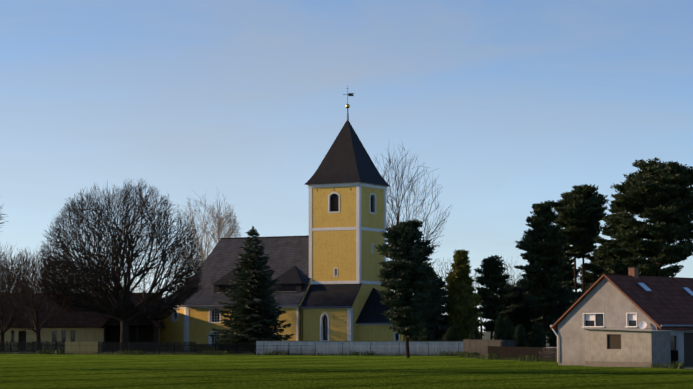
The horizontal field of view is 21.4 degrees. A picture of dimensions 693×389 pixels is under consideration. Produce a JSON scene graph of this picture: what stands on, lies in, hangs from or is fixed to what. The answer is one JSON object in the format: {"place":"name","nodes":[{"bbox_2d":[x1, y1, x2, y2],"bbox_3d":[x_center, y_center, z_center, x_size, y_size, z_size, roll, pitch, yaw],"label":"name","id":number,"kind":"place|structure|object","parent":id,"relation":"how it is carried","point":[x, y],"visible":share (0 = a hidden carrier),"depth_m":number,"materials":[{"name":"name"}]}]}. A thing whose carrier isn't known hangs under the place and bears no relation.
{"place":"outdoors","nodes":[
{"label":"outdoors","id":0,"kind":"place"},
{"bbox_2d":[0,293,164,350],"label":"parish building","id":1,"kind":"structure","parent":0,"point":[80,326],"depth_m":225.05,"materials":[{"name":"paint"}]},
{"bbox_2d":[160,88,414,350],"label":"church","id":2,"kind":"structure","parent":0,"point":[327,271],"depth_m":219.70,"materials":[{"name":"paint"}]},
{"bbox_2d":[0,350,683,368],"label":"verge grass","id":3,"kind":"structure","parent":0,"point":[467,354],"depth_m":179.36,"materials":[{"name":"green plant"}]},
{"bbox_2d":[0,354,692,388],"bbox_3d":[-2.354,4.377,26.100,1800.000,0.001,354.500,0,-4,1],"label":"field","id":4,"kind":"structure","parent":0,"point":[52,371],"depth_m":104.67,"materials":[{"name":"green plant"}]},
{"bbox_2d":[0,341,255,354],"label":"picket fence","id":5,"kind":"object","parent":4,"relation":"on","point":[194,347],"visible":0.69,"depth_m":187.76,"materials":[{"name":"brown wood"}]},
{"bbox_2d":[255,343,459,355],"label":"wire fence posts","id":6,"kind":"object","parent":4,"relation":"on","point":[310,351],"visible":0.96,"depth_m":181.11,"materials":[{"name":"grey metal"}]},
{"bbox_2d":[256,341,462,355],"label":"fence","id":7,"kind":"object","parent":4,"relation":"on","point":[335,347],"depth_m":180.26,"materials":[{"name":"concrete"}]},
{"bbox_2d":[375,219,437,357],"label":"dark conifer tree","id":8,"kind":"object","parent":4,"relation":"on","point":[405,272],"visible":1,"depth_m":165.46,"materials":[{"name":"green plant"}]},
{"bbox_2d":[488,346,678,365],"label":"fence","id":9,"kind":"object","parent":4,"relation":"on","point":[518,352],"visible":0.42,"depth_m":149.01,"materials":[{"name":"brown wood"}]},
{"bbox_2d":[0,0,692,331],"label":"sky","id":10,"kind":"structure","parent":0,"point":[516,105],"materials":[{"name":"blue"}]},
{"bbox_2d":[7,332,692,368],"bbox_3d":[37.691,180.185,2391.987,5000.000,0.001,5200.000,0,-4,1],"label":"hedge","id":11,"kind":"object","parent":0,"point":[487,336],"depth_m":216.21,"materials":[{"name":"green plant"}]},
{"bbox_2d":[0,245,16,292],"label":"bare tree","id":12,"kind":"object","parent":11,"relation":"on","point":[5,268],"visible":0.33,"depth_m":239.33,"materials":[{"name":"brown plant"}]},
{"bbox_2d":[0,242,30,291],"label":"bare tree","id":13,"kind":"object","parent":11,"relation":"on","point":[12,258],"visible":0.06,"depth_m":300.10,"materials":[{"name":"brown plant"}]},
{"bbox_2d":[0,264,41,346],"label":"bare tree","id":14,"kind":"object","parent":11,"relation":"on","point":[3,330],"visible":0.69,"depth_m":220.92,"materials":[{"name":"brown plant"}]},
{"bbox_2d":[0,245,48,292],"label":"bare tree","id":15,"kind":"object","parent":11,"relation":"on","point":[11,257],"visible":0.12,"depth_m":249.18,"materials":[{"name":"brown plant"}]},
{"bbox_2d":[4,251,57,292],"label":"bare tree","id":16,"kind":"object","parent":11,"relation":"on","point":[25,270],"visible":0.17,"depth_m":274.89,"materials":[{"name":"brown plant"}]},
{"bbox_2d":[0,247,83,350],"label":"bare tree","id":17,"kind":"object","parent":11,"relation":"on","point":[34,317],"visible":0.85,"depth_m":210.71,"materials":[{"name":"brown plant"}]},
{"bbox_2d":[36,179,204,351],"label":"oak tree","id":18,"kind":"object","parent":11,"relation":"on","point":[122,314],"visible":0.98,"depth_m":210.85,"materials":[{"name":"brown plant"}]},
{"bbox_2d":[171,190,241,278],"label":"birch tree","id":19,"kind":"object","parent":11,"relation":"on","point":[219,227],"visible":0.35,"depth_m":255.62,"materials":[{"name":"brown plant"}]},
{"bbox_2d":[208,226,293,351],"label":"spruce tree","id":20,"kind":"object","parent":11,"relation":"on","point":[261,324],"visible":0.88,"depth_m":198.05,"materials":[{"name":"green plant"}]},
{"bbox_2d":[374,147,452,268],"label":"tall bare tree","id":21,"kind":"object","parent":11,"relation":"on","point":[397,214],"visible":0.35,"depth_m":249.07,"materials":[{"name":"brown plant"}]},
{"bbox_2d":[418,328,432,340],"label":"thuja shrub","id":22,"kind":"object","parent":11,"relation":"on","point":[427,336],"visible":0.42,"depth_m":184.06,"materials":[{"name":"green plant"}]},
{"bbox_2d":[410,261,446,340],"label":"dark conifer tree","id":23,"kind":"object","parent":11,"relation":"on","point":[427,263],"depth_m":213.61,"materials":[{"name":"green plant"}]},
{"bbox_2d":[412,275,456,340],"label":"dark conifer tree","id":24,"kind":"object","parent":11,"relation":"on","point":[434,320],"visible":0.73,"depth_m":201.72,"materials":[{"name":"green plant"}]},
{"bbox_2d":[444,326,458,340],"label":"thuja shrub","id":25,"kind":"object","parent":11,"relation":"on","point":[451,333],"visible":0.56,"depth_m":187.96,"materials":[{"name":"green plant"}]},
{"bbox_2d":[431,259,473,288],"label":"thin bare tree","id":26,"kind":"object","parent":11,"relation":"on","point":[441,269],"visible":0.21,"depth_m":233.78,"materials":[{"name":"brown plant"}]},
{"bbox_2d":[443,249,484,340],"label":"conifer tree","id":27,"kind":"object","parent":11,"relation":"on","point":[463,302],"visible":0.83,"depth_m":202.62,"materials":[{"name":"green plant"}]},
{"bbox_2d":[468,330,479,339],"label":"thuja shrub","id":28,"kind":"object","parent":11,"relation":"on","point":[474,335],"visible":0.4,"depth_m":186.04,"materials":[{"name":"green plant"}]},
{"bbox_2d":[469,267,487,339],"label":"thin bare tree","id":29,"kind":"object","parent":11,"relation":"on","point":[479,306],"depth_m":248.10,"materials":[{"name":"brown plant"}]},
{"bbox_2d":[463,339,515,357],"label":"old garden wall","id":30,"kind":"structure","parent":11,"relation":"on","point":[470,346],"depth_m":170.63,"materials":[{"name":"concrete"}]},
{"bbox_2d":[473,255,514,339],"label":"pine tree","id":31,"kind":"object","parent":11,"relation":"on","point":[492,278],"visible":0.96,"depth_m":213.87,"materials":[{"name":"green plant"}]},
{"bbox_2d":[494,315,506,339],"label":"thuja shrub","id":32,"kind":"object","parent":11,"relation":"on","point":[500,332],"visible":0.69,"depth_m":189.91,"materials":[{"name":"green plant"}]},
{"bbox_2d":[495,257,520,293],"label":"thin bare tree","id":33,"kind":"object","parent":11,"relation":"on","point":[510,270],"visible":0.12,"depth_m":239.47,"materials":[{"name":"brown plant"}]},
{"bbox_2d":[505,318,514,339],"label":"thuja shrub","id":34,"kind":"object","parent":11,"relation":"on","point":[510,330],"visible":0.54,"depth_m":190.89,"materials":[{"name":"green plant"}]},
{"bbox_2d":[506,271,521,284],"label":"thin bare tree","id":35,"kind":"object","parent":11,"relation":"on","point":[513,280],"visible":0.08,"depth_m":230.29,"materials":[{"name":"brown plant"}]},
{"bbox_2d":[493,284,537,337],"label":"yew tree","id":36,"kind":"object","parent":11,"relation":"on","point":[516,310],"visible":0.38,"depth_m":223.01,"materials":[{"name":"green plant"}]},
{"bbox_2d":[514,324,527,347],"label":"thuja shrub","id":37,"kind":"object","parent":11,"relation":"on","point":[520,335],"visible":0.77,"depth_m":193.77,"materials":[{"name":"green plant"}]},
{"bbox_2d":[513,278,540,346],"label":"yew tree","id":38,"kind":"object","parent":11,"relation":"on","point":[520,283],"visible":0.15,"depth_m":227.03,"materials":[{"name":"green plant"}]},
{"bbox_2d":[530,322,545,349],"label":"thuja shrub","id":39,"kind":"object","parent":11,"relation":"on","point":[537,337],"visible":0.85,"depth_m":195.66,"materials":[{"name":"green plant"}]},
{"bbox_2d":[514,201,567,346],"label":"pine tree","id":40,"kind":"object","parent":11,"relation":"on","point":[540,275],"visible":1,"depth_m":212.90,"materials":[{"name":"green plant"}]},
{"bbox_2d":[530,285,574,346],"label":"yew tree","id":41,"kind":"object","parent":11,"relation":"on","point":[551,300],"visible":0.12,"depth_m":219.55,"materials":[{"name":"green plant"}]},
{"bbox_2d":[548,321,557,346],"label":"thuja shrub","id":42,"kind":"object","parent":11,"relation":"on","point":[552,337],"visible":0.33,"depth_m":197.56,"materials":[{"name":"green plant"}]},
{"bbox_2d":[547,251,581,290],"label":"pine tree","id":43,"kind":"object","parent":11,"relation":"on","point":[568,270],"visible":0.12,"depth_m":232.81,"materials":[{"name":"green plant"}]},
{"bbox_2d":[546,291,585,325],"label":"yew tree","id":44,"kind":"object","parent":11,"relation":"on","point":[565,303],"visible":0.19,"depth_m":211.44,"materials":[{"name":"green plant"}]},
{"bbox_2d":[546,189,600,291],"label":"pine tree","id":45,"kind":"object","parent":11,"relation":"on","point":[569,207],"visible":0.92,"depth_m":223.67,"materials":[{"name":"green plant"}]},
{"bbox_2d":[581,282,593,290],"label":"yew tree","id":46,"kind":"object","parent":11,"relation":"on","point":[588,286],"depth_m":227.36,"materials":[{"name":"green plant"}]},
{"bbox_2d":[568,184,609,291],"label":"pine tree","id":47,"kind":"object","parent":11,"relation":"on","point":[601,213],"visible":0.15,"depth_m":226.05,"materials":[{"name":"green plant"}]},
{"bbox_2d":[578,246,610,285],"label":"pine tree","id":48,"kind":"object","parent":11,"relation":"on","point":[596,264],"visible":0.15,"depth_m":235.65,"materials":[{"name":"green plant"}]},
{"bbox_2d":[593,207,636,275],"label":"pine tree","id":49,"kind":"object","parent":11,"relation":"on","point":[613,252],"visible":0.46,"depth_m":218.64,"materials":[{"name":"green plant"}]},
{"bbox_2d":[550,267,692,366],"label":"house","id":50,"kind":"structure","parent":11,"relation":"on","point":[632,318],"depth_m":127.40,"materials":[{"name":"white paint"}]},
{"bbox_2d":[622,255,661,272],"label":"pine tree","id":51,"kind":"object","parent":11,"relation":"on","point":[640,256],"depth_m":237.44,"materials":[{"name":"green plant"}]},
{"bbox_2d":[604,157,692,276],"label":"pine tree","id":52,"kind":"object","parent":11,"relation":"on","point":[659,194],"visible":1,"depth_m":196.34,"materials":[{"name":"green plant"}]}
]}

